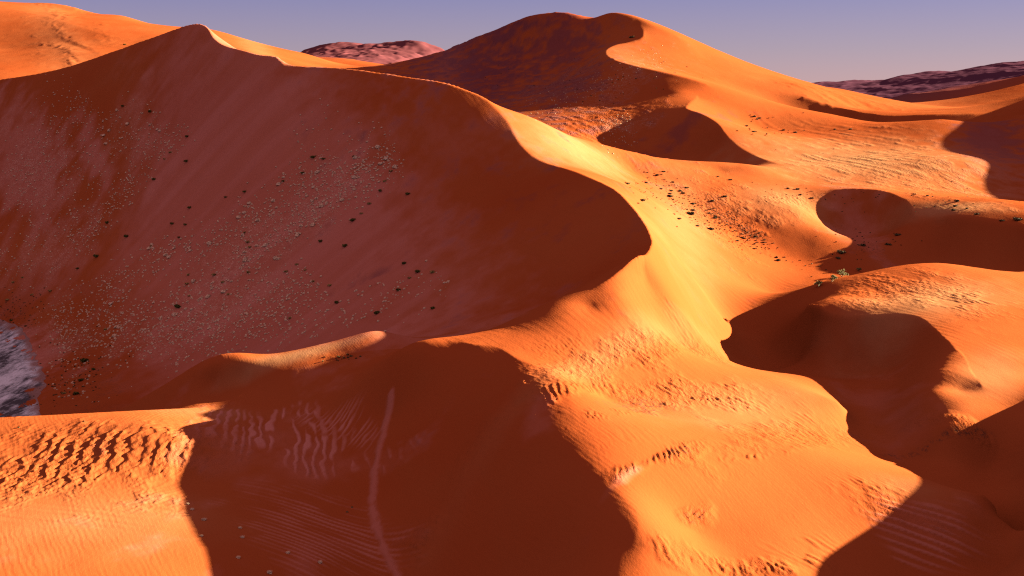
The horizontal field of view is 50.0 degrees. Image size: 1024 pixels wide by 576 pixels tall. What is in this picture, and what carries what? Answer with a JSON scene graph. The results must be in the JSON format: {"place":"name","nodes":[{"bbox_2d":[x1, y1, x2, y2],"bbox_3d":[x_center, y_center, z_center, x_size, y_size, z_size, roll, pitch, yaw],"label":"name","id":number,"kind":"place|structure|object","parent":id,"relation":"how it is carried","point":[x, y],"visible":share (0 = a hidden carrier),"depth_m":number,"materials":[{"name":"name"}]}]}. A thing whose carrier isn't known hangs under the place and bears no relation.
{"place":"outdoors","nodes":[
{"label":"outdoors","id":0,"kind":"place"},
{"bbox_2d":[0,319,46,416],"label":"salt pan","id":1,"kind":"object","parent":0,"point":[19,376],"visible":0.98,"depth_m":460.79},
{"bbox_2d":[0,1,1023,575],"bbox_3d":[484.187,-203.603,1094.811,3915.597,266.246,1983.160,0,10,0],"label":"sand dunes","id":2,"kind":"structure","parent":0,"point":[588,365],"depth_m":390.81,"materials":[{"name":"orange sand"}]},
{"bbox_2d":[0,45,662,401],"bbox_3d":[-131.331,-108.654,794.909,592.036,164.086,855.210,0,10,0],"label":"dry grass","id":3,"kind":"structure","parent":2,"relation":"on","point":[218,319],"depth_m":501.58,"materials":[{"name":"plant"}]},
{"bbox_2d":[3,61,989,427],"bbox_3d":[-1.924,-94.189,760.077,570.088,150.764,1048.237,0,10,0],"label":"scrub","id":4,"kind":"object","parent":2,"relation":"on","point":[639,189],"visible":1,"depth_m":532.58,"materials":[{"name":"brown plant"}]},
{"bbox_2d":[814,280,822,286],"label":"acacia tree","id":5,"kind":"object","parent":2,"relation":"on","point":[818,282],"visible":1,"depth_m":408.11,"materials":[{"name":"green plant"}]},
{"bbox_2d":[828,274,836,281],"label":"acacia tree","id":6,"kind":"object","parent":2,"relation":"on","point":[833,277],"visible":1,"depth_m":408.73,"materials":[{"name":"green plant"}]},
{"bbox_2d":[837,269,848,276],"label":"acacia tree","id":7,"kind":"object","parent":2,"relation":"on","point":[841,272],"visible":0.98,"depth_m":474.25,"materials":[{"name":"green plant"}]},
{"bbox_2d":[0,0,1023,82],"label":"sky","id":8,"kind":"structure","parent":0,"point":[811,41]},
{"bbox_2d":[301,40,1023,102],"bbox_3d":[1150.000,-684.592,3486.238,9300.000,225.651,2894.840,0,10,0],"label":"hills","id":9,"kind":"structure","parent":0,"point":[925,86],"depth_m":3340.44,"materials":[{"name":"stone"}]}
]}

